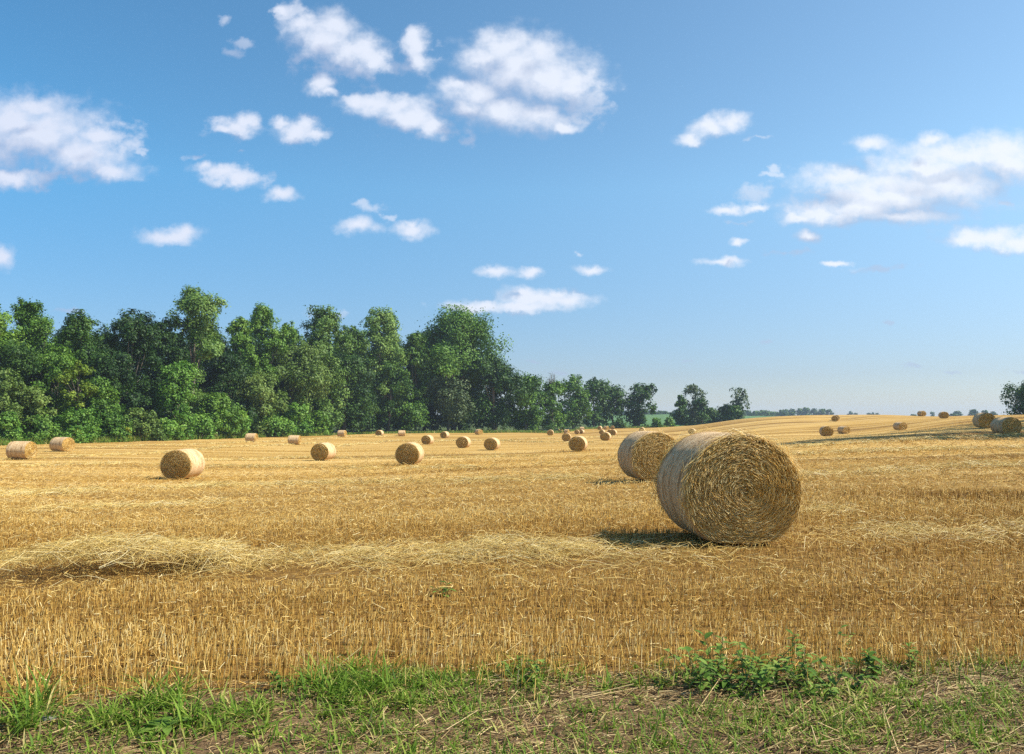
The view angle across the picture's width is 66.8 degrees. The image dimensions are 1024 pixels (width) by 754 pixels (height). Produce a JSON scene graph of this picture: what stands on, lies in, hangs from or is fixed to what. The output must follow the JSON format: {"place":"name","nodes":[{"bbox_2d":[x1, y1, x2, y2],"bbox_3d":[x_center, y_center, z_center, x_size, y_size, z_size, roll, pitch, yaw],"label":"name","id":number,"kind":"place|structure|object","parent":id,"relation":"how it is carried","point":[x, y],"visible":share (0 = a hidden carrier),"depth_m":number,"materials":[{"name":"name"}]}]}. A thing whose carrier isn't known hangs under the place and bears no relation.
{"place":"outdoors","nodes":[
{"label":"outdoors","id":0,"kind":"place"},
{"bbox_2d":[0,415,1023,753],"bbox_3d":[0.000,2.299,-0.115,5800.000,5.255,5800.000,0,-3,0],"label":"ground","id":1,"kind":"structure","parent":0,"point":[812,425],"depth_m":6.65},
{"bbox_2d":[0,411,28,441],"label":"shrub","id":2,"kind":"object","parent":1,"relation":"on","point":[11,431],"visible":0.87,"depth_m":86.98,"materials":[{"name":"green plant"}]},
{"bbox_2d":[0,366,33,439],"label":"young tree","id":3,"kind":"object","parent":1,"relation":"on","point":[10,386],"visible":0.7,"depth_m":88.71,"materials":[{"name":"green plant"}]},
{"bbox_2d":[0,304,33,428],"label":"deciduous tree","id":4,"kind":"object","parent":1,"relation":"on","point":[5,316],"visible":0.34,"depth_m":95.31,"materials":[{"name":"green plant"}]},
{"bbox_2d":[6,441,37,458],"bbox_3d":[-31.688,4.710,50.176,1.525,1.126,1.347,0,-3,2],"label":"straw bale","id":5,"kind":"object","parent":1,"relation":"on","point":[22,449],"visible":1,"depth_m":49.69},
{"bbox_2d":[0,337,56,431],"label":"deciduous tree","id":6,"kind":"object","parent":1,"relation":"on","point":[29,366],"visible":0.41,"depth_m":93.76,"materials":[{"name":"green plant"}]},
{"bbox_2d":[10,384,56,440],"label":"young tree","id":7,"kind":"object","parent":1,"relation":"on","point":[35,399],"visible":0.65,"depth_m":90.24,"materials":[{"name":"green plant"}]},
{"bbox_2d":[9,297,60,415],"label":"deciduous tree","id":8,"kind":"object","parent":1,"relation":"on","point":[31,319],"visible":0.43,"depth_m":98.58,"materials":[{"name":"green plant"}]},
{"bbox_2d":[23,413,63,442],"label":"shrub","id":9,"kind":"object","parent":1,"relation":"on","point":[44,426],"visible":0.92,"depth_m":89.45,"materials":[{"name":"green plant"}]},
{"bbox_2d":[23,343,90,430],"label":"deciduous tree","id":10,"kind":"object","parent":1,"relation":"on","point":[56,359],"visible":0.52,"depth_m":97.70,"materials":[{"name":"green plant"}]},
{"bbox_2d":[49,437,74,450],"bbox_3d":[-36.116,5.389,62.332,1.601,1.123,1.292,-1,-3,17],"label":"straw bale","id":11,"kind":"object","parent":1,"relation":"on","point":[61,443],"visible":1,"depth_m":61.89},
{"bbox_2d":[53,360,98,410],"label":"young tree","id":12,"kind":"object","parent":1,"relation":"on","point":[68,375],"visible":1,"depth_m":96.65,"materials":[{"name":"green plant"}]},
{"bbox_2d":[54,407,102,442],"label":"shrub","id":13,"kind":"object","parent":1,"relation":"on","point":[80,421],"visible":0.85,"depth_m":93.99,"materials":[{"name":"green plant"}]},
{"bbox_2d":[53,308,108,411],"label":"deciduous tree","id":14,"kind":"object","parent":1,"relation":"on","point":[76,330],"visible":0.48,"depth_m":104.78,"materials":[{"name":"green plant"}]},
{"bbox_2d":[81,376,127,438],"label":"young tree","id":15,"kind":"object","parent":1,"relation":"on","point":[107,395],"visible":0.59,"depth_m":99.34,"materials":[{"name":"green plant"}]},
{"bbox_2d":[83,328,131,433],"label":"deciduous tree","id":16,"kind":"object","parent":1,"relation":"on","point":[100,344],"visible":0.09,"depth_m":121.79,"materials":[{"name":"green plant"}]},
{"bbox_2d":[74,349,150,415],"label":"deciduous tree","id":17,"kind":"object","parent":1,"relation":"on","point":[113,367],"visible":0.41,"depth_m":105.45,"materials":[{"name":"green plant"}]},
{"bbox_2d":[91,411,134,441],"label":"shrub","id":18,"kind":"object","parent":1,"relation":"on","point":[117,422],"visible":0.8,"depth_m":98.05,"materials":[{"name":"green plant"}]},
{"bbox_2d":[102,308,161,422],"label":"deciduous tree","id":19,"kind":"object","parent":1,"relation":"on","point":[137,330],"visible":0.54,"depth_m":110.93,"materials":[{"name":"green plant"}]},
{"bbox_2d":[122,407,169,440],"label":"shrub","id":20,"kind":"object","parent":1,"relation":"on","point":[140,417],"visible":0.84,"depth_m":102.36,"materials":[{"name":"green plant"}]},
{"bbox_2d":[125,341,171,436],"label":"deciduous tree","id":21,"kind":"object","parent":1,"relation":"on","point":[141,370],"visible":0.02,"depth_m":127.16,"materials":[{"name":"green plant"}]},
{"bbox_2d":[131,716,191,736],"bbox_3d":[-1.518,1.521,3.370,0.234,0.049,0.169,0,-3,0],"label":"dock plant","id":22,"kind":"object","parent":1,"relation":"on","point":[156,722],"visible":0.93,"depth_m":3.38,"materials":[{"name":"green plant"}]},
{"bbox_2d":[139,317,185,424],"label":"deciduous tree","id":23,"kind":"object","parent":1,"relation":"on","point":[173,353],"visible":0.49,"depth_m":118.90,"materials":[{"name":"green plant"}]},
{"bbox_2d":[156,417,188,440],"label":"shrub","id":24,"kind":"object","parent":1,"relation":"on","point":[171,427],"visible":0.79,"depth_m":107.26,"materials":[{"name":"green plant"}]},
{"bbox_2d":[148,332,202,418],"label":"deciduous tree","id":25,"kind":"object","parent":1,"relation":"on","point":[180,343],"visible":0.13,"depth_m":134.75,"materials":[{"name":"green plant"}]},
{"bbox_2d":[152,360,199,439],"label":"young tree","id":26,"kind":"object","parent":1,"relation":"on","point":[172,393],"visible":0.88,"depth_m":110.45,"materials":[{"name":"green plant"}]},
{"bbox_2d":[159,447,206,478],"bbox_3d":[-13.324,3.461,31.456,1.432,1.233,1.655,0,-3,2],"label":"straw bale","id":27,"kind":"object","parent":1,"relation":"on","point":[181,463],"visible":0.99,"depth_m":30.81},
{"bbox_2d":[151,282,230,435],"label":"deciduous tree","id":28,"kind":"object","parent":1,"relation":"on","point":[193,302],"visible":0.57,"depth_m":122.52,"materials":[{"name":"green plant"}]},
{"bbox_2d":[185,413,222,438],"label":"shrub","id":29,"kind":"object","parent":1,"relation":"on","point":[204,425],"visible":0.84,"depth_m":114.63,"materials":[{"name":"green plant"}]},
{"bbox_2d":[196,324,232,435],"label":"deciduous tree","id":30,"kind":"object","parent":1,"relation":"on","point":[219,337],"visible":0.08,"depth_m":141.58,"materials":[{"name":"green plant"}]},
{"bbox_2d":[192,392,246,436],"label":"shrub","id":31,"kind":"object","parent":1,"relation":"on","point":[228,413],"visible":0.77,"depth_m":120.47,"materials":[{"name":"green plant"}]},
{"bbox_2d":[195,349,258,436],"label":"deciduous tree","id":32,"kind":"object","parent":1,"relation":"on","point":[229,367],"visible":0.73,"depth_m":128.64,"materials":[{"name":"green plant"}]},
{"bbox_2d":[219,411,252,437],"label":"shrub","id":33,"kind":"object","parent":1,"relation":"on","point":[244,428],"visible":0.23,"depth_m":124.93,"materials":[{"name":"green plant"}]},
{"bbox_2d":[220,316,260,404],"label":"deciduous tree","id":34,"kind":"object","parent":1,"relation":"on","point":[248,356],"visible":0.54,"depth_m":136.69,"materials":[{"name":"green plant"}]},
{"bbox_2d":[221,333,270,406],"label":"deciduous tree","id":35,"kind":"object","parent":1,"relation":"on","point":[255,344],"visible":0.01,"depth_m":153.94,"materials":[{"name":"green plant"}]},
{"bbox_2d":[245,433,257,441],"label":"straw bale","id":36,"kind":"object","parent":1,"relation":"on","point":[252,437],"visible":0.91,"depth_m":102.27},
{"bbox_2d":[235,301,288,412],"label":"deciduous tree","id":37,"kind":"object","parent":1,"relation":"on","point":[261,323],"visible":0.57,"depth_m":142.52,"materials":[{"name":"green plant"}]},
{"bbox_2d":[233,370,290,435],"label":"young tree","id":38,"kind":"object","parent":1,"relation":"on","point":[259,383],"visible":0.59,"depth_m":134.09,"materials":[{"name":"green plant"}]},
{"bbox_2d":[252,409,296,436],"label":"shrub","id":39,"kind":"object","parent":1,"relation":"on","point":[280,426],"visible":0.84,"depth_m":134.53,"materials":[{"name":"green plant"}]},
{"bbox_2d":[267,670,287,690],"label":"leafy weed","id":40,"kind":"object","parent":1,"relation":"on","point":[276,680],"visible":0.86,"depth_m":3.90,"materials":[{"name":"green plant"}]},
{"bbox_2d":[269,320,311,418],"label":"deciduous tree","id":41,"kind":"object","parent":1,"relation":"on","point":[292,336],"visible":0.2,"depth_m":150.07,"materials":[{"name":"green plant"}]},
{"bbox_2d":[288,435,301,443],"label":"straw bale","id":42,"kind":"object","parent":1,"relation":"on","point":[294,439],"visible":1,"depth_m":96.67},
{"bbox_2d":[274,402,316,433],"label":"shrub","id":43,"kind":"object","parent":1,"relation":"on","point":[294,412],"visible":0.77,"depth_m":141.05,"materials":[{"name":"green plant"}]},
{"bbox_2d":[263,340,339,433],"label":"deciduous tree","id":44,"kind":"object","parent":1,"relation":"on","point":[301,370],"visible":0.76,"depth_m":146.06,"materials":[{"name":"green plant"}]},
{"bbox_2d":[308,410,334,435],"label":"shrub","id":45,"kind":"object","parent":1,"relation":"on","point":[322,420],"visible":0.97,"depth_m":146.55,"materials":[{"name":"green plant"}]},
{"bbox_2d":[310,442,335,459],"bbox_3d":[-12.577,4.956,51.804,1.314,1.145,1.580,-1,-3,10],"label":"straw bale","id":46,"kind":"object","parent":1,"relation":"on","point":[324,451],"visible":1,"depth_m":51.20},
{"bbox_2d":[296,304,353,431],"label":"deciduous tree","id":47,"kind":"object","parent":1,"relation":"on","point":[324,323],"visible":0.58,"depth_m":157.24,"materials":[{"name":"green plant"}]},
{"bbox_2d":[0,425,668,445],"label":"field edge grass","id":48,"kind":"structure","parent":1,"relation":"on","point":[134,439],"depth_m":131.93,"materials":[{"name":"green plant"}]},
{"bbox_2d":[304,350,383,433],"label":"deciduous tree","id":49,"kind":"object","parent":1,"relation":"on","point":[354,368],"visible":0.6,"depth_m":163.50,"materials":[{"name":"green plant"}]},
{"bbox_2d":[332,324,375,432],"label":"deciduous tree","id":50,"kind":"object","parent":1,"relation":"on","point":[354,335],"visible":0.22,"depth_m":173.25,"materials":[{"name":"green plant"}]},
{"bbox_2d":[338,343,373,431],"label":"deciduous tree","id":51,"kind":"object","parent":1,"relation":"on","point":[366,426],"visible":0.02,"depth_m":186.53,"materials":[{"name":"green plant"}]},
{"bbox_2d":[357,305,409,429],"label":"deciduous tree","id":52,"kind":"object","parent":1,"relation":"on","point":[385,320],"visible":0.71,"depth_m":180.66,"materials":[{"name":"green plant"}]},
{"bbox_2d":[362,360,415,431],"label":"deciduous tree","id":53,"kind":"object","parent":1,"relation":"on","point":[399,386],"visible":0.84,"depth_m":179.27,"materials":[{"name":"green plant"}]},
{"bbox_2d":[365,331,413,428],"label":"deciduous tree","id":54,"kind":"object","parent":1,"relation":"on","point":[407,362],"visible":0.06,"depth_m":198.46,"materials":[{"name":"green plant"}]},
{"bbox_2d":[394,442,425,464],"bbox_3d":[-5.320,3.937,40.453,1.420,1.198,1.672,0,-3,5],"label":"straw bale","id":55,"kind":"object","parent":1,"relation":"on","point":[410,453],"visible":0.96,"depth_m":39.79},
{"bbox_2d":[392,400,435,431],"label":"bush","id":56,"kind":"object","parent":1,"relation":"on","point":[414,412],"visible":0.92,"depth_m":180.01,"materials":[{"name":"green plant"}]},
{"bbox_2d":[402,330,432,429],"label":"deciduous tree","id":57,"kind":"object","parent":1,"relation":"on","point":[415,340],"visible":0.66,"depth_m":186.78,"materials":[{"name":"green plant"}]},
{"bbox_2d":[403,333,442,430],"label":"deciduous tree","id":58,"kind":"object","parent":1,"relation":"on","point":[432,410],"visible":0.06,"depth_m":202.14,"materials":[{"name":"green plant"}]},
{"bbox_2d":[421,435,433,443],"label":"straw bale","id":59,"kind":"object","parent":1,"relation":"on","point":[427,439],"visible":0.99,"depth_m":97.01},
{"bbox_2d":[422,376,477,430],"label":"deciduous tree","id":60,"kind":"object","parent":1,"relation":"on","point":[448,402],"visible":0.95,"depth_m":186.29,"materials":[{"name":"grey plant"}]},
{"bbox_2d":[401,301,513,430],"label":"deciduous tree","id":61,"kind":"object","parent":1,"relation":"on","point":[462,333],"visible":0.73,"depth_m":194.07,"materials":[{"name":"green plant"}]},
{"bbox_2d":[444,349,481,430],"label":"deciduous tree","id":62,"kind":"object","parent":1,"relation":"on","point":[459,426],"visible":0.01,"depth_m":204.50,"materials":[{"name":"green plant"}]},
{"bbox_2d":[456,436,470,447],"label":"straw bale","id":63,"kind":"object","parent":1,"relation":"on","point":[463,441],"visible":1,"depth_m":79.72},
{"bbox_2d":[484,437,500,449],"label":"straw bale","id":64,"kind":"object","parent":1,"relation":"on","point":[493,443],"visible":1,"depth_m":73.22},
{"bbox_2d":[474,362,519,429],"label":"deciduous tree","id":65,"kind":"object","parent":1,"relation":"on","point":[497,424],"visible":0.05,"depth_m":209.10,"materials":[{"name":"green plant"}]},
{"bbox_2d":[460,353,534,430],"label":"deciduous tree","id":66,"kind":"object","parent":1,"relation":"on","point":[497,379],"visible":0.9,"depth_m":193.16,"materials":[{"name":"green plant"}]},
{"bbox_2d":[0,415,1023,722],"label":"stubble","id":67,"kind":"object","parent":1,"relation":"on","point":[136,637],"visible":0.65,"depth_m":6.38,"materials":[{"name":"yellow plant"}]},
{"bbox_2d":[0,639,1023,753],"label":"verge grass","id":68,"kind":"structure","parent":1,"relation":"on","point":[342,687],"depth_m":3.54,"materials":[{"name":"green plant"}]},
{"bbox_2d":[0,432,1023,602],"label":"loose straw","id":69,"kind":"object","parent":1,"relation":"on","point":[195,552],"visible":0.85,"depth_m":8.05,"materials":[{"name":"yellow plant"}]},
{"bbox_2d":[496,655,546,683],"bbox_3d":[0.072,1.528,4.051,0.292,0.141,0.166,-2,-3,29],"label":"leafy weed","id":70,"kind":"object","parent":1,"relation":"on","point":[537,669],"visible":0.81,"depth_m":4.05,"materials":[{"name":"green plant"}]},
{"bbox_2d":[501,372,548,431],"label":"deciduous tree","id":71,"kind":"object","parent":1,"relation":"on","point":[532,415],"visible":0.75,"depth_m":198.02,"materials":[{"name":"green plant"}]},
{"bbox_2d":[512,388,559,430],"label":"deciduous tree","id":72,"kind":"object","parent":1,"relation":"on","point":[551,409],"visible":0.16,"depth_m":216.57,"materials":[{"name":"green plant"}]},
{"bbox_2d":[542,379,567,431],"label":"deciduous tree","id":73,"kind":"object","parent":1,"relation":"on","point":[554,390],"visible":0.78,"depth_m":219.35,"materials":[{"name":"green plant"}]},
{"bbox_2d":[556,374,592,428],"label":"deciduous tree","id":74,"kind":"object","parent":1,"relation":"on","point":[575,411],"visible":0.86,"depth_m":248.59,"materials":[{"name":"green plant"}]},
{"bbox_2d":[568,436,587,450],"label":"straw bale","id":75,"kind":"object","parent":1,"relation":"on","point":[577,443],"visible":1,"depth_m":57.87},
{"bbox_2d":[575,377,613,426],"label":"deciduous tree","id":76,"kind":"object","parent":1,"relation":"on","point":[598,391],"visible":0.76,"depth_m":262.13,"materials":[{"name":"green plant"}]},
{"bbox_2d":[600,432,610,440],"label":"straw bale","id":77,"kind":"object","parent":1,"relation":"on","point":[604,436],"visible":1,"depth_m":102.60},
{"bbox_2d":[596,384,632,425],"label":"deciduous tree","id":78,"kind":"object","parent":1,"relation":"on","point":[617,399],"visible":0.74,"depth_m":265.92,"materials":[{"name":"green plant"}]},
{"bbox_2d":[613,419,627,427],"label":"shrub","id":79,"kind":"object","parent":1,"relation":"on","point":[618,423],"visible":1,"depth_m":256.60,"materials":[{"name":"green plant"}]},
{"bbox_2d":[623,382,657,426],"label":"deciduous tree","id":80,"kind":"object","parent":1,"relation":"on","point":[641,395],"visible":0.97,"depth_m":267.53,"materials":[{"name":"green plant"}]},
{"bbox_2d":[612,428,677,480],"bbox_3d":[3.333,1.848,18.876,1.488,1.263,1.364,1,-3,-10],"label":"straw bale","id":81,"kind":"object","parent":1,"relation":"on","point":[638,453],"visible":0.79,"depth_m":18.32},
{"bbox_2d":[663,417,675,426],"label":"shrub","id":82,"kind":"object","parent":1,"relation":"on","point":[669,422],"visible":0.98,"depth_m":266.68,"materials":[{"name":"green plant"}]},
{"bbox_2d":[669,394,693,425],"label":"deciduous tree","id":83,"kind":"object","parent":1,"relation":"on","point":[679,416],"visible":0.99,"depth_m":274.40,"materials":[{"name":"green plant"}]},
{"bbox_2d":[585,410,794,415],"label":"wood","id":84,"kind":"object","parent":1,"relation":"on","point":[757,413],"visible":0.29,"depth_m":825.31,"materials":[{"name":"green plant"}]},
{"bbox_2d":[682,383,707,423],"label":"deciduous tree","id":85,"kind":"object","parent":1,"relation":"on","point":[694,390],"visible":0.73,"depth_m":279.07,"materials":[{"name":"green plant"}]},
{"bbox_2d":[692,398,710,423],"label":"deciduous tree","id":86,"kind":"object","parent":1,"relation":"on","point":[700,404],"visible":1,"depth_m":273.04,"materials":[{"name":"green plant"}]},
{"bbox_2d":[662,642,760,695],"bbox_3d":[1.080,1.491,3.961,0.554,0.213,0.352,1,-3,-26],"label":"leafy weed","id":87,"kind":"object","parent":1,"relation":"on","point":[704,684],"visible":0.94,"depth_m":3.92,"materials":[{"name":"green plant"}]},
{"bbox_2d":[706,407,720,421],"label":"shrub","id":88,"kind":"object","parent":1,"relation":"on","point":[710,411],"visible":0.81,"depth_m":278.43,"materials":[{"name":"green plant"}]},
{"bbox_2d":[716,403,730,421],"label":"deciduous tree","id":89,"kind":"object","parent":1,"relation":"on","point":[725,407],"visible":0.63,"depth_m":275.57,"materials":[{"name":"green plant"}]},
{"bbox_2d":[647,423,809,543],"bbox_3d":[2.388,1.149,8.746,1.485,1.268,1.375,0,-3,-6],"label":"straw bale","id":90,"kind":"object","parent":1,"relation":"on","point":[730,487],"visible":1,"depth_m":8.18},
{"bbox_2d":[720,405,742,420],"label":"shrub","id":91,"kind":"object","parent":1,"relation":"on","point":[734,411],"visible":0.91,"depth_m":270.70,"materials":[{"name":"green plant"}]},
{"bbox_2d":[729,386,749,418],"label":"deciduous tree","id":92,"kind":"object","parent":1,"relation":"on","point":[737,398],"visible":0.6,"depth_m":274.83,"materials":[{"name":"green plant"}]},
{"bbox_2d":[677,630,804,698],"bbox_3d":[1.206,1.474,4.031,0.406,0.256,0.582,2,-3,-33],"label":"leafy weed","id":93,"kind":"object","parent":1,"relation":"on","point":[765,669],"visible":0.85,"depth_m":3.97,"materials":[{"name":"green plant"}]},
{"bbox_2d":[724,646,856,695],"bbox_3d":[1.402,1.487,3.964,0.654,0.209,0.290,0,-3,7],"label":"leafy weed","id":94,"kind":"object","parent":1,"relation":"on","point":[754,669],"visible":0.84,"depth_m":3.93,"materials":[{"name":"green plant"}]},
{"bbox_2d":[785,629,803,659],"bbox_3d":[1.599,1.520,4.394,0.114,0.162,0.082,-2,-3,30],"label":"leafy weed","id":95,"kind":"object","parent":1,"relation":"on","point":[792,639],"visible":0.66,"depth_m":4.40,"materials":[{"name":"green plant"}]},
{"bbox_2d":[819,426,833,435],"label":"straw bale","id":96,"kind":"object","parent":1,"relation":"on","point":[826,431],"visible":0.95,"depth_m":85.53},
{"bbox_2d":[773,653,880,702],"bbox_3d":[1.598,1.501,3.899,0.429,0.170,0.410,1,-3,-13],"label":"leafy weed","id":97,"kind":"object","parent":1,"relation":"on","point":[814,672],"visible":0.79,"depth_m":3.87,"materials":[{"name":"green plant"}]},
{"bbox_2d":[837,426,850,433],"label":"straw bale","id":98,"kind":"object","parent":1,"relation":"on","point":[844,429],"visible":1,"depth_m":115.81},
{"bbox_2d":[859,648,884,677],"bbox_3d":[1.905,1.509,4.099,0.131,0.160,0.141,-2,-4,35],"label":"leafy weed","id":99,"kind":"object","parent":1,"relation":"on","point":[868,659],"visible":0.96,"depth_m":4.09,"materials":[{"name":"green plant"}]},
{"bbox_2d":[893,422,906,429],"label":"straw bale","id":100,"kind":"object","parent":1,"relation":"on","point":[899,425],"visible":0.98,"depth_m":105.59},
{"bbox_2d":[903,642,922,667],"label":"leafy weed","id":101,"kind":"object","parent":1,"relation":"on","point":[911,650],"visible":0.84,"depth_m":4.25,"materials":[{"name":"green plant"}]},
{"bbox_2d":[972,413,995,427],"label":"straw bale","id":102,"kind":"object","parent":1,"relation":"on","point":[982,420],"visible":0.85,"depth_m":59.92},
{"bbox_2d":[990,417,1021,433],"bbox_3d":[32.092,3.154,50.428,1.377,1.113,1.492,0,-3,-1],"label":"straw bale","id":103,"kind":"object","parent":1,"relation":"on","point":[1005,425],"visible":0.94,"depth_m":49.84},
{"bbox_2d":[999,380,1023,414],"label":"deciduous tree","id":104,"kind":"object","parent":1,"relation":"on","point":[1018,397],"visible":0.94,"depth_m":206.62,"materials":[{"name":"green plant"}]},
{"bbox_2d":[0,0,1023,416],"label":"sky","id":105,"kind":"structure","parent":0,"point":[793,204],"materials":[{"name":"blue"}]},
{"bbox_2d":[588,414,774,427],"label":"crop field","id":106,"kind":"structure","parent":0,"point":[649,418],"depth_m":382.48,"materials":[{"name":"green plant"}]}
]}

